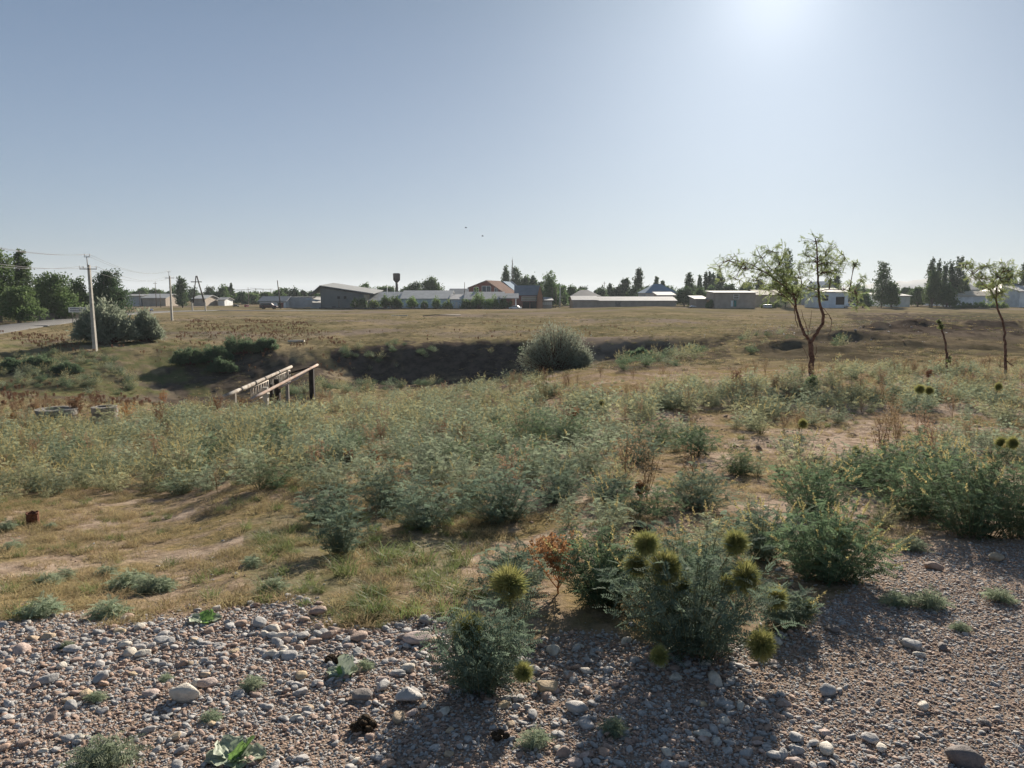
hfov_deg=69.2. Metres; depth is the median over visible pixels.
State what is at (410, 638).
stone
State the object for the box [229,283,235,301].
conifer tree
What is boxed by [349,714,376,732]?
dung pile
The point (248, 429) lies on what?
field weed
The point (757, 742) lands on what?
stone
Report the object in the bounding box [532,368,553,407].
dry thistle
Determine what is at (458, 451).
field weed
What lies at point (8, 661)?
stone
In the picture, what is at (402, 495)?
field weed
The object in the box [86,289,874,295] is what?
woods
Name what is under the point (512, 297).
porch building
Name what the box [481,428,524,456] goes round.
field weed
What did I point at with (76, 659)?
stone
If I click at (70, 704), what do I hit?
stone
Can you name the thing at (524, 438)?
field weed
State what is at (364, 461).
field weed
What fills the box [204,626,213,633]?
stone
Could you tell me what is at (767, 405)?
field weed
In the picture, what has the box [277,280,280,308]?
wooden pole
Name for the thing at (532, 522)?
earth lump
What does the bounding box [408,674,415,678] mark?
stone
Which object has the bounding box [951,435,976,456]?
field weed
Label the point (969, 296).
white roof shed
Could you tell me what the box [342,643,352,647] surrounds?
stone
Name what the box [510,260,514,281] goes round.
bare poplar
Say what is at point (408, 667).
stone
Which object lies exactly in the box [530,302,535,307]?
garage door
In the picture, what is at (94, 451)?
field weed
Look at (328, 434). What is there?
field weed
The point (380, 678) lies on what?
stone
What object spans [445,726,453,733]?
stone
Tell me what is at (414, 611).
grass tuft
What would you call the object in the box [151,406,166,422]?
dried dock
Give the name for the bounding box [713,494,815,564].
spiky weed
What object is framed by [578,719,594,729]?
stone
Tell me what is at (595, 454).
field weed
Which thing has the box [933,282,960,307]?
broadleaf tree
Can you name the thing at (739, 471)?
field weed
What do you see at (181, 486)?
field weed
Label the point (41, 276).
roadside tree
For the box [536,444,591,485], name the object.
field weed
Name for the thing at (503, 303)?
garden shrub
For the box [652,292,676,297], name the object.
lean to
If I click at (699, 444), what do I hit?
spiky weed
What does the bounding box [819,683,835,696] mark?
stone
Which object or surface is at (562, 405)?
field weed
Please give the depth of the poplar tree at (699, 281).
326.55 m
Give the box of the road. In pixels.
[0,308,553,333]
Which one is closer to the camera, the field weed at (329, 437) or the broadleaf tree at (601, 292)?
the field weed at (329, 437)
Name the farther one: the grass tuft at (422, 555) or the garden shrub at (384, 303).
the garden shrub at (384, 303)
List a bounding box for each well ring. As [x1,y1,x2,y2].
[34,406,77,424]
[91,405,117,424]
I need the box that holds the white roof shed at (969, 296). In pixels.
[940,291,1002,306]
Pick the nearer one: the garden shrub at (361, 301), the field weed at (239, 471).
the field weed at (239, 471)
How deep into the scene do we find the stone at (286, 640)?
3.55 m
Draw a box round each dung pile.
[324,653,341,663]
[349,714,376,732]
[491,729,509,741]
[526,643,534,651]
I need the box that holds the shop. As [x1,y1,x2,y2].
[257,296,291,307]
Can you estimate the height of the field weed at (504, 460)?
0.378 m
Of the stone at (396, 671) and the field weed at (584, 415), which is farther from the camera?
the field weed at (584, 415)
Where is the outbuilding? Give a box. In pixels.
[449,289,468,293]
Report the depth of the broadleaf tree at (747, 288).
297.63 m
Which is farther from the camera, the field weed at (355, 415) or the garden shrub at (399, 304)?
the garden shrub at (399, 304)
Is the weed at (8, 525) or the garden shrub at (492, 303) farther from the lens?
the garden shrub at (492, 303)
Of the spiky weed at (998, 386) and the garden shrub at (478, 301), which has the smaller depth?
the spiky weed at (998, 386)
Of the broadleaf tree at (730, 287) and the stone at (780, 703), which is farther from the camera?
the broadleaf tree at (730, 287)
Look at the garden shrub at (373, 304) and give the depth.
226.35 m
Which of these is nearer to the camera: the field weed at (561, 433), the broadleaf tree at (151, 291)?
the field weed at (561, 433)
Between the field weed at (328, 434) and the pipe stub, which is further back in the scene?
the field weed at (328, 434)
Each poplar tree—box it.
[7,248,39,320]
[173,275,190,307]
[300,289,307,296]
[500,264,510,281]
[509,265,522,284]
[607,283,613,296]
[618,277,631,296]
[631,267,644,288]
[653,276,658,283]
[684,272,695,291]
[696,274,702,288]
[702,271,709,291]
[707,270,711,287]
[710,272,715,288]
[713,272,725,290]
[754,278,765,289]
[777,247,795,306]
[831,272,841,289]
[869,260,893,307]
[924,257,939,306]
[935,258,943,306]
[938,261,949,306]
[947,259,957,292]
[950,255,966,292]
[1019,262,1023,285]
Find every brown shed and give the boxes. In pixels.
[569,296,598,307]
[597,297,676,306]
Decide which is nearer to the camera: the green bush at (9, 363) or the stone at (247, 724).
the stone at (247, 724)
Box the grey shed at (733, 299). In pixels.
[705,291,757,307]
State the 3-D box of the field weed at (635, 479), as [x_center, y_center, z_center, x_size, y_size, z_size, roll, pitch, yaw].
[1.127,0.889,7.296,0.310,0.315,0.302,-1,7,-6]
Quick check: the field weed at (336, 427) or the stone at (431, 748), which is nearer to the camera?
the stone at (431, 748)
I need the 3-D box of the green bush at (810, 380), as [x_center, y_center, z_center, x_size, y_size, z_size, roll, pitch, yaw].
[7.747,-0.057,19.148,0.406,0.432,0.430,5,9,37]
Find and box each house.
[125,294,148,305]
[141,294,179,305]
[191,295,218,305]
[216,297,233,305]
[467,280,513,292]
[502,281,515,289]
[514,285,538,307]
[535,285,543,308]
[569,290,599,304]
[638,284,677,304]
[749,290,790,306]
[801,281,836,304]
[924,284,978,305]
[981,284,1019,294]
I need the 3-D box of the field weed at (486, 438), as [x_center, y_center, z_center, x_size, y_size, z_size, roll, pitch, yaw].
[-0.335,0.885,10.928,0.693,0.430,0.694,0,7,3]
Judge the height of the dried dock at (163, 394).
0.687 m
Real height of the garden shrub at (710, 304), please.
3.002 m
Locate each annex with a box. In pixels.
[543,297,553,308]
[1003,286,1023,306]
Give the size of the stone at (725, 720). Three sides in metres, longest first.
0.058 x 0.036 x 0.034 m
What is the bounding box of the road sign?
[68,307,85,322]
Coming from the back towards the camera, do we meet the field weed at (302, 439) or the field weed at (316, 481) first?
the field weed at (302, 439)
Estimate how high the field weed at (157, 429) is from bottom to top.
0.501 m
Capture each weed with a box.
[0,430,33,465]
[0,445,57,491]
[0,455,32,488]
[0,459,35,489]
[0,518,19,532]
[0,538,24,550]
[4,421,44,448]
[6,460,57,492]
[11,590,74,620]
[15,409,50,431]
[15,425,61,448]
[17,454,56,477]
[20,464,52,488]
[22,423,59,450]
[25,416,65,433]
[26,459,78,489]
[30,571,68,586]
[33,471,76,494]
[42,459,74,486]
[43,442,79,466]
[44,522,57,528]
[46,437,98,461]
[53,566,77,579]
[54,451,101,489]
[56,639,75,648]
[58,729,153,767]
[65,442,109,463]
[69,464,101,488]
[70,450,116,474]
[71,437,120,474]
[78,419,106,436]
[78,593,134,621]
[79,423,121,452]
[82,689,108,702]
[86,458,127,492]
[92,563,120,577]
[93,454,127,477]
[97,461,134,492]
[101,440,140,469]
[101,567,151,593]
[111,432,141,456]
[120,412,153,429]
[123,464,162,492]
[127,452,163,482]
[129,453,168,481]
[130,572,175,595]
[142,423,168,440]
[147,574,180,593]
[148,437,207,478]
[150,431,179,458]
[154,471,187,493]
[156,427,187,446]
[156,439,198,469]
[157,464,203,494]
[158,432,206,461]
[158,671,174,682]
[160,432,195,459]
[160,447,190,468]
[163,462,197,478]
[166,436,204,455]
[167,445,206,473]
[169,453,214,477]
[170,436,226,472]
[170,463,203,492]
[171,408,200,429]
[173,418,208,443]
[181,464,226,491]
[184,432,232,462]
[188,426,218,446]
[193,448,218,467]
[195,436,218,453]
[197,707,225,724]
[198,420,235,444]
[198,454,227,475]
[208,454,236,482]
[213,429,270,470]
[214,417,248,438]
[220,443,275,483]
[225,417,257,447]
[226,446,256,465]
[230,418,263,444]
[233,410,277,444]
[234,435,274,461]
[236,674,267,692]
[240,455,302,489]
[240,554,264,568]
[241,447,283,476]
[247,400,296,427]
[248,420,301,451]
[255,574,294,593]
[267,422,313,462]
[268,399,320,429]
[268,445,306,480]
[269,427,305,449]
[270,433,291,449]
[271,406,309,431]
[273,434,297,458]
[275,423,317,446]
[277,397,318,422]
[280,434,313,462]
[284,454,322,478]
[286,454,329,478]
[288,426,329,458]
[289,443,327,467]
[290,430,316,450]
[290,446,320,468]
[290,483,358,524]
[295,438,332,468]
[296,449,349,489]
[299,430,355,463]
[300,412,332,433]
[305,499,382,556]
[307,445,337,463]
[309,450,378,495]
[310,430,345,446]
[313,415,353,441]
[313,432,360,466]
[313,456,353,482]
[315,425,367,458]
[321,449,356,471]
[329,440,358,462]
[331,435,365,464]
[332,433,365,451]
[333,421,357,441]
[333,428,367,448]
[337,438,408,486]
[342,457,427,511]
[343,411,371,430]
[343,417,372,434]
[345,407,365,423]
[347,452,388,485]
[356,657,375,670]
[362,413,395,437]
[375,467,473,530]
[379,423,417,446]
[379,434,411,456]
[380,480,423,511]
[383,429,417,454]
[386,414,416,434]
[396,457,437,486]
[403,434,447,458]
[404,439,441,474]
[405,450,439,469]
[407,450,459,485]
[408,418,466,467]
[409,433,445,465]
[410,418,444,442]
[412,440,449,464]
[414,405,446,426]
[414,411,451,441]
[414,598,543,700]
[422,418,448,438]
[427,421,476,453]
[430,412,471,440]
[432,452,498,494]
[435,426,476,459]
[438,437,466,464]
[439,405,477,433]
[440,444,478,475]
[441,437,475,466]
[444,439,485,461]
[449,456,504,500]
[449,492,479,515]
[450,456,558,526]
[453,414,493,442]
[456,397,491,420]
[459,440,488,464]
[460,420,484,443]
[462,393,487,413]
[463,410,487,429]
[464,535,554,593]
[467,440,495,460]
[469,430,509,456]
[472,558,548,644]
[476,422,512,446]
[479,401,510,425]
[479,452,506,477]
[480,444,508,465]
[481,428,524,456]
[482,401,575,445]
[487,436,537,466]
[490,419,517,439]
[490,434,522,453]
[492,448,519,471]
[495,442,550,478]
[497,436,534,455]
[501,439,550,468]
[507,441,556,479]
[508,412,539,435]
[508,435,549,462]
[509,429,536,452]
[513,724,556,750]
[517,407,545,424]
[517,457,591,506]
[519,432,577,474]
[520,396,558,423]
[520,432,555,452]
[524,444,561,463]
[527,404,559,432]
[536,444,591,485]
[538,445,600,484]
[538,456,584,488]
[541,400,584,429]
[542,396,571,424]
[542,520,592,545]
[543,419,580,446]
[543,524,653,612]
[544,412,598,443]
[544,493,591,525]
[555,490,582,512]
[556,425,595,456]
[557,398,594,422]
[571,384,607,402]
[571,443,612,472]
[572,420,600,438]
[576,411,604,431]
[576,442,608,474]
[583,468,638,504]
[584,378,621,409]
[585,413,628,452]
[585,427,608,452]
[587,413,629,441]
[591,400,613,418]
[591,486,637,519]
[591,511,804,669]
[593,408,623,433]
[594,493,629,531]
[595,714,632,739]
[600,449,632,478]
[605,422,670,463]
[606,462,640,489]
[606,484,661,518]
[608,458,643,487]
[615,526,727,609]
[628,522,650,533]
[629,412,684,445]
[630,387,657,417]
[643,410,680,440]
[650,455,749,511]
[653,383,697,410]
[658,418,689,441]
[663,412,693,431]
[665,385,698,409]
[666,423,727,457]
[669,468,701,484]
[671,416,699,439]
[675,420,720,444]
[682,423,714,451]
[694,512,731,544]
[694,533,753,576]
[699,510,761,541]
[704,444,750,474]
[709,544,744,573]
[712,441,772,473]
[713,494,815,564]
[720,452,758,475]
[725,379,759,397]
[738,400,789,433]
[742,452,776,475]
[750,492,919,587]
[751,581,825,629]
[752,395,785,416]
[762,448,872,519]
[769,428,795,453]
[781,529,825,566]
[784,418,817,454]
[789,385,822,408]
[796,453,842,480]
[806,437,871,479]
[807,504,839,533]
[829,455,851,479]
[830,452,865,477]
[833,434,923,492]
[833,444,891,475]
[836,444,862,467]
[841,434,991,521]
[859,487,913,528]
[876,588,915,608]
[879,437,911,461]
[880,434,923,467]
[887,421,1023,540]
[888,436,1019,492]
[890,533,934,553]
[895,422,957,456]
[902,583,955,610]
[904,383,928,414]
[906,382,951,406]
[906,426,952,461]
[915,386,939,414]
[923,378,951,398]
[923,434,964,459]
[930,414,964,441]
[935,441,965,463]
[940,436,1023,538]
[947,620,973,632]
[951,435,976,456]
[967,424,1015,453]
[972,418,1002,439]
[978,585,1021,605]
[982,381,1007,406]
[987,427,1023,460]
[990,417,1023,441]
[993,398,1023,423]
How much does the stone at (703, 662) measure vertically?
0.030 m
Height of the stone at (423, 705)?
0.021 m
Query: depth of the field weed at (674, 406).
14.81 m
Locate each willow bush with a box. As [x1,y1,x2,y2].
[65,293,145,344]
[130,306,166,342]
[514,317,595,372]
[566,346,592,367]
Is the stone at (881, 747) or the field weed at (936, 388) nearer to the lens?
the stone at (881, 747)
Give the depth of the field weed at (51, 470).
9.83 m
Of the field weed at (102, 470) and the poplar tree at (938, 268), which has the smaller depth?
the field weed at (102, 470)
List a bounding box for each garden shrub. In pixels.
[350,297,359,307]
[358,296,367,307]
[367,299,379,307]
[378,293,389,307]
[386,295,400,307]
[391,298,403,307]
[405,296,419,307]
[420,300,427,308]
[431,295,440,308]
[441,299,453,308]
[460,299,469,308]
[467,300,474,308]
[470,289,486,308]
[483,294,500,308]
[498,296,512,308]
[705,299,713,307]
[759,300,782,307]
[951,300,974,307]
[971,300,994,307]
[989,302,1008,308]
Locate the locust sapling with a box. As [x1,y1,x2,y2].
[936,319,951,371]
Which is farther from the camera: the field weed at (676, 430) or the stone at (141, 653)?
the field weed at (676, 430)
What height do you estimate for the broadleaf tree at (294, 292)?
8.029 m
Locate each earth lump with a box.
[13,389,1019,609]
[25,387,1019,604]
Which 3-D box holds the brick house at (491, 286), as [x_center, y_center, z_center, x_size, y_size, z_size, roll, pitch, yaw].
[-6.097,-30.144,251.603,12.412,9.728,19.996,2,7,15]
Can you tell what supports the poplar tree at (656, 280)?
on the ground
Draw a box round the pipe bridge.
[222,364,318,407]
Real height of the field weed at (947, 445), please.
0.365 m
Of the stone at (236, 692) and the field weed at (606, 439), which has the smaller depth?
the stone at (236, 692)
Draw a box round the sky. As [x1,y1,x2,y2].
[0,0,1023,291]
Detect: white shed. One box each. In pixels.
[449,294,464,307]
[464,292,504,308]
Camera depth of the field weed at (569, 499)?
6.54 m
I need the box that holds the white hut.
[883,294,911,306]
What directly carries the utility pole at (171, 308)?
on the ground
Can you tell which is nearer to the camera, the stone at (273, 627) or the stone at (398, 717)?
the stone at (398, 717)
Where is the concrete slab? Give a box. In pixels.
[288,340,304,341]
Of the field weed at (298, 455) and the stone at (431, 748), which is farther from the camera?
the field weed at (298, 455)
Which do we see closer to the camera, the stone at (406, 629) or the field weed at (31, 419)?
the stone at (406, 629)
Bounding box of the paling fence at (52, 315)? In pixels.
[28,312,79,319]
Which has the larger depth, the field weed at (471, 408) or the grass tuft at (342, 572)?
the field weed at (471, 408)
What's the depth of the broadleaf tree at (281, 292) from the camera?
295.98 m
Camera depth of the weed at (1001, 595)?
3.98 m
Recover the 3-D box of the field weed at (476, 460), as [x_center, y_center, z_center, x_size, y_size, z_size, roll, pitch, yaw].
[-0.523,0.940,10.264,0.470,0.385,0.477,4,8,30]
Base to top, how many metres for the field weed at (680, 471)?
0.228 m
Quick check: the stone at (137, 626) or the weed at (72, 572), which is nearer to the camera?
the stone at (137, 626)
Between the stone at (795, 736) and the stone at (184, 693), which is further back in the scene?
the stone at (184, 693)
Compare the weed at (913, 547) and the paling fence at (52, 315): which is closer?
the weed at (913, 547)
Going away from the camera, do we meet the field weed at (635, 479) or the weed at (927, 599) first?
the weed at (927, 599)
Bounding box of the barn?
[303,283,382,307]
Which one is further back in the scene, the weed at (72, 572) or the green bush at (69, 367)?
the green bush at (69, 367)
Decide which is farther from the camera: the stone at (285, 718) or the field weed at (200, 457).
the field weed at (200, 457)
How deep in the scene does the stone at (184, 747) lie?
2.60 m
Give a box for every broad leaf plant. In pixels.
[189,609,221,622]
[204,734,266,767]
[326,654,357,680]
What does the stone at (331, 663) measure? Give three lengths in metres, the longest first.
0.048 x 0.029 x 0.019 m
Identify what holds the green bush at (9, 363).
on the ground
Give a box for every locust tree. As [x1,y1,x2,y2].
[708,233,868,373]
[956,258,1023,374]
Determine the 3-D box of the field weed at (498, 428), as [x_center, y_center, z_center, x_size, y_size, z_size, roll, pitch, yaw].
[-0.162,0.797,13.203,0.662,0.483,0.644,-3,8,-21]
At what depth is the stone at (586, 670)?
3.20 m
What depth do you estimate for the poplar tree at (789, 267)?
236.79 m
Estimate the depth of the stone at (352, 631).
3.63 m
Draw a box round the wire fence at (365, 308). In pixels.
[319,304,505,309]
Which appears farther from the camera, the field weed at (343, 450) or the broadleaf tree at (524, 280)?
the broadleaf tree at (524, 280)
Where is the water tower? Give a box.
[393,273,399,291]
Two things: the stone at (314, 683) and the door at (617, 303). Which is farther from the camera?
the door at (617, 303)
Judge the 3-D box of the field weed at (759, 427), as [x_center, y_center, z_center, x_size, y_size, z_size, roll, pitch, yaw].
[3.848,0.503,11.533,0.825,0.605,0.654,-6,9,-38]
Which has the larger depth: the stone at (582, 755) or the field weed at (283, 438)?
the field weed at (283, 438)
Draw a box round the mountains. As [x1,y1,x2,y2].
[842,276,999,291]
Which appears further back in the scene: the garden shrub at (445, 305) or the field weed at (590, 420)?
the garden shrub at (445, 305)
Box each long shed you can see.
[368,292,402,307]
[400,290,454,307]
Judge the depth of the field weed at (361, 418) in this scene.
15.15 m
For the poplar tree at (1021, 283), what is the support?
on the ground
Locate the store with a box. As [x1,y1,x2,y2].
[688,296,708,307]
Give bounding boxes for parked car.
[259,303,277,308]
[509,306,521,308]
[763,304,771,307]
[842,303,858,307]
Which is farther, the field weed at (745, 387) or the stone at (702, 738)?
the field weed at (745, 387)
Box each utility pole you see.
[83,254,97,350]
[167,271,173,320]
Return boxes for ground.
[0,292,1023,767]
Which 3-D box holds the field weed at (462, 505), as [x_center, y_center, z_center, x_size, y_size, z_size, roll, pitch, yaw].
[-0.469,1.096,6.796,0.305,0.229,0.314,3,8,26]
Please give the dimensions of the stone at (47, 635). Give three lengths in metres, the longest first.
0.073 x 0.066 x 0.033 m
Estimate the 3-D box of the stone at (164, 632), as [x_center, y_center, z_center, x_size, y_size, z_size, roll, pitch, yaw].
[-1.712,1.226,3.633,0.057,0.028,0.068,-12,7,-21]
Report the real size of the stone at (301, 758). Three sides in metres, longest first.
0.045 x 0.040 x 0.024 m
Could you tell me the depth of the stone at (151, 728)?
2.75 m
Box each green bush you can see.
[0,357,22,371]
[21,353,59,367]
[49,362,83,374]
[166,344,206,365]
[197,343,234,362]
[204,355,239,372]
[221,334,261,353]
[255,336,280,350]
[629,346,656,357]
[681,343,697,350]
[804,374,820,387]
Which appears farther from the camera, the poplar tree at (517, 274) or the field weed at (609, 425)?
the poplar tree at (517, 274)
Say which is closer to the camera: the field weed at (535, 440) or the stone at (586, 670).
the stone at (586, 670)
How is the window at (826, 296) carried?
in the workshop
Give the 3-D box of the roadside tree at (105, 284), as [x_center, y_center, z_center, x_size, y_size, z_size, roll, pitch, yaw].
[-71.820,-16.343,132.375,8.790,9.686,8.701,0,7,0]
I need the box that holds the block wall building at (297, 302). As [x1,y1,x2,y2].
[289,297,320,307]
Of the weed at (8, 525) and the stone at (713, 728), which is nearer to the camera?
the stone at (713, 728)
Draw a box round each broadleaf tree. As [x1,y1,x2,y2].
[130,287,148,293]
[148,288,162,293]
[185,287,199,301]
[203,286,214,294]
[209,291,223,297]
[216,284,229,296]
[217,285,239,303]
[234,291,250,304]
[246,292,259,303]
[258,292,271,298]
[268,287,287,295]
[287,285,302,296]
[306,290,319,296]
[373,285,398,291]
[401,281,422,290]
[419,275,444,289]
[519,274,529,284]
[527,275,537,284]
[540,270,563,305]
[554,283,569,305]
[566,283,577,303]
[596,285,608,296]
[612,286,623,296]
[624,287,638,296]
[675,285,695,305]
[695,286,706,296]
[707,284,715,290]
[719,283,738,290]
[736,280,755,290]
[742,286,752,290]
[768,282,778,289]
[846,282,861,295]
[852,292,875,307]
[853,285,871,299]
[884,281,901,306]
[900,286,911,294]
[906,286,926,305]
[921,267,944,306]
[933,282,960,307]
[959,272,970,290]
[1001,266,1015,283]
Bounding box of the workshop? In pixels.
[803,288,848,307]
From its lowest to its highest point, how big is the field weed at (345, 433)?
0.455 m
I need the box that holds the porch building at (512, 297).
[500,293,518,308]
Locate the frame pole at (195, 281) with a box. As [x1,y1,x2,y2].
[191,276,205,310]
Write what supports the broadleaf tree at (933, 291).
on the ground
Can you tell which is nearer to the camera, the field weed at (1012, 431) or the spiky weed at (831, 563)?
the spiky weed at (831, 563)
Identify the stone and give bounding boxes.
[0,713,14,720]
[3,699,10,707]
[4,658,13,664]
[6,677,15,681]
[12,642,30,654]
[14,738,30,747]
[26,635,39,639]
[29,681,40,688]
[35,673,58,683]
[37,748,47,753]
[40,633,55,640]
[45,711,56,721]
[56,661,67,669]
[60,697,72,703]
[60,734,74,742]
[62,644,77,652]
[65,699,77,709]
[69,690,81,695]
[71,656,81,662]
[74,733,84,739]
[79,688,92,697]
[92,629,104,634]
[92,670,108,682]
[94,660,104,666]
[97,706,108,713]
[99,637,109,644]
[99,680,108,685]
[113,628,125,633]
[117,641,131,647]
[120,659,127,664]
[123,647,136,656]
[125,693,133,698]
[128,671,137,675]
[129,667,143,673]
[131,643,145,649]
[134,623,145,630]
[134,649,150,657]
[141,725,156,732]
[142,688,159,696]
[146,642,155,647]
[154,635,168,644]
[156,630,167,636]
[160,714,169,719]
[168,731,180,740]
[169,683,199,702]
[170,644,177,649]
[170,707,180,712]
[172,731,186,739]
[173,745,188,753]
[179,659,187,666]
[182,722,190,727]
[190,637,197,643]
[192,678,200,685]
[197,677,217,687]
[200,657,208,662]
[200,672,209,676]
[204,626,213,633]
[207,720,215,725]
[210,605,220,611]
[219,656,230,660]
[225,622,234,629]
[229,648,239,652]
[232,689,244,695]
[234,619,246,626]
[240,756,248,765]
[244,722,251,727]
[246,755,257,765]
[251,692,260,696]
[260,630,268,637]
[265,649,276,657]
[265,704,273,709]
[268,624,279,631]
[271,638,281,645]
[272,632,287,638]
[272,651,280,658]
[278,715,288,721]
[281,650,297,660]
[282,637,291,643]
[284,623,291,629]
[287,631,295,636]
[289,714,301,720]
[291,681,302,687]
[293,631,309,639]
[293,644,302,650]
[293,687,307,695]
[295,670,306,679]
[296,754,309,762]
[299,616,309,621]
[309,638,321,644]
[311,679,323,686]
[312,630,321,636]
[314,623,323,629]
[319,628,329,632]
[321,630,336,638]
[321,720,327,724]
[327,626,340,633]
[327,661,336,666]
[331,735,338,742]
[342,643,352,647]
[349,629,356,634]
[350,630,367,641]
[352,665,362,673]
[352,688,371,700]
[352,757,359,763]
[353,646,362,653]
[365,733,373,739]
[374,754,383,760]
[376,676,389,681]
[377,680,389,691]
[390,669,405,675]
[392,711,404,723]
[395,687,422,700]
[401,627,410,632]
[401,663,414,672]
[402,631,431,644]
[403,643,411,648]
[405,709,418,716]
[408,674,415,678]
[415,651,427,654]
[418,702,426,708]
[419,614,430,623]
[428,744,439,750]
[433,662,441,670]
[439,706,449,716]
[443,686,452,691]
[444,750,453,757]
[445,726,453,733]
[497,700,509,708]
[506,720,514,726]
[512,694,523,701]
[528,665,539,673]
[528,709,537,718]
[536,680,557,691]
[541,691,551,699]
[546,644,559,655]
[551,730,557,736]
[556,745,571,757]
[563,670,576,676]
[565,671,574,678]
[565,700,587,713]
[567,641,573,647]
[567,757,582,766]
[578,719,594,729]
[579,667,593,674]
[579,714,590,719]
[579,751,589,758]
[581,657,594,662]
[584,685,591,693]
[598,747,609,756]
[602,666,613,672]
[602,743,613,750]
[613,679,624,683]
[613,759,625,766]
[621,637,631,643]
[628,696,637,702]
[629,657,636,663]
[661,747,671,756]
[669,673,681,680]
[692,699,700,705]
[693,729,706,736]
[698,660,711,665]
[698,735,706,741]
[699,701,706,706]
[708,670,722,687]
[709,723,718,734]
[713,737,720,745]
[714,697,733,706]
[720,716,729,725]
[722,746,732,754]
[723,739,735,744]
[724,704,735,709]
[726,677,735,684]
[735,663,744,667]
[737,700,744,710]
[739,748,752,756]
[751,740,763,745]
[752,736,762,740]
[766,750,780,758]
[767,659,779,664]
[772,636,782,644]
[775,701,786,706]
[779,699,790,706]
[779,747,787,760]
[788,731,803,741]
[788,745,804,753]
[790,757,803,764]
[808,739,819,745]
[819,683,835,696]
[819,728,831,736]
[819,741,833,755]
[825,623,839,632]
[861,732,879,743]
[876,742,886,752]
[902,638,921,650]
[912,651,925,656]
[917,701,929,710]
[924,562,943,570]
[938,642,946,649]
[944,744,984,767]
[979,719,992,726]
[988,552,1004,561]
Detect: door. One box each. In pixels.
[523,302,528,307]
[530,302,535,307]
[615,301,620,306]
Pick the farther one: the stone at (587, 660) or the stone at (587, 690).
the stone at (587, 660)
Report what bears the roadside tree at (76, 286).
on the ground
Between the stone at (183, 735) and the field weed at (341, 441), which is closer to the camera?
the stone at (183, 735)
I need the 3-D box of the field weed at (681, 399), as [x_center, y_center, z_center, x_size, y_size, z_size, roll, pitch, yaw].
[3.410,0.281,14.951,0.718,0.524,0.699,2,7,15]
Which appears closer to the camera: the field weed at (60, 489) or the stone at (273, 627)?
the stone at (273, 627)
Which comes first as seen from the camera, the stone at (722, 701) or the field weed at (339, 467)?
the stone at (722, 701)
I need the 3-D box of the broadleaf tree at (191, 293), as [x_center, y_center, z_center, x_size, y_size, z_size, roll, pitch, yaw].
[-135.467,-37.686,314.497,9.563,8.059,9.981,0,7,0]
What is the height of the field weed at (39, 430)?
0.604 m
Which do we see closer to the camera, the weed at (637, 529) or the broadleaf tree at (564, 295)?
the weed at (637, 529)
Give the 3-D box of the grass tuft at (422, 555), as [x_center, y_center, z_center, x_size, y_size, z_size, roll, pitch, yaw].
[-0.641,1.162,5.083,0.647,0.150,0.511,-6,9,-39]
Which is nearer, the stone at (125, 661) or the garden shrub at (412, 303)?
the stone at (125, 661)
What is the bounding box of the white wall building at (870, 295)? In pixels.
[868,293,880,305]
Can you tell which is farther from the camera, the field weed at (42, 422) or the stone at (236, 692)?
the field weed at (42, 422)
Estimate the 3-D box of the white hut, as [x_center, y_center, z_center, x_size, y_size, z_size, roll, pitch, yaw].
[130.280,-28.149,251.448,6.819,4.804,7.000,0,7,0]
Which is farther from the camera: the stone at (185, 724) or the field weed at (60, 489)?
the field weed at (60, 489)
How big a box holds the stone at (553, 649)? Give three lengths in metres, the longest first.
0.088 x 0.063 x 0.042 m
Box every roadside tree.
[0,248,26,322]
[0,285,53,322]
[31,268,52,312]
[33,270,87,318]
[67,276,94,316]
[88,268,137,315]
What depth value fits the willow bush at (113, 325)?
70.81 m
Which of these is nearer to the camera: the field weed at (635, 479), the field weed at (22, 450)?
the field weed at (635, 479)
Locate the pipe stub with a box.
[25,510,39,525]
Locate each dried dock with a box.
[6,413,16,420]
[67,396,84,415]
[87,391,99,405]
[116,402,135,421]
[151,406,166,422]
[158,390,166,405]
[213,395,223,411]
[237,397,249,410]
[343,448,355,463]
[368,449,378,462]
[525,530,585,593]
[528,535,554,563]
[567,406,579,421]
[635,480,646,498]
[731,369,742,383]
[924,368,932,381]
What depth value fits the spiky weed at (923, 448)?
7.22 m
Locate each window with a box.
[482,286,490,291]
[521,296,536,300]
[822,295,828,300]
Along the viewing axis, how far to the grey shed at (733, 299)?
224.64 m
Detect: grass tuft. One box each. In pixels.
[186,578,236,601]
[306,545,386,578]
[334,573,419,618]
[337,531,421,564]
[369,589,439,619]
[378,538,452,565]
[414,584,472,620]
[434,540,489,566]

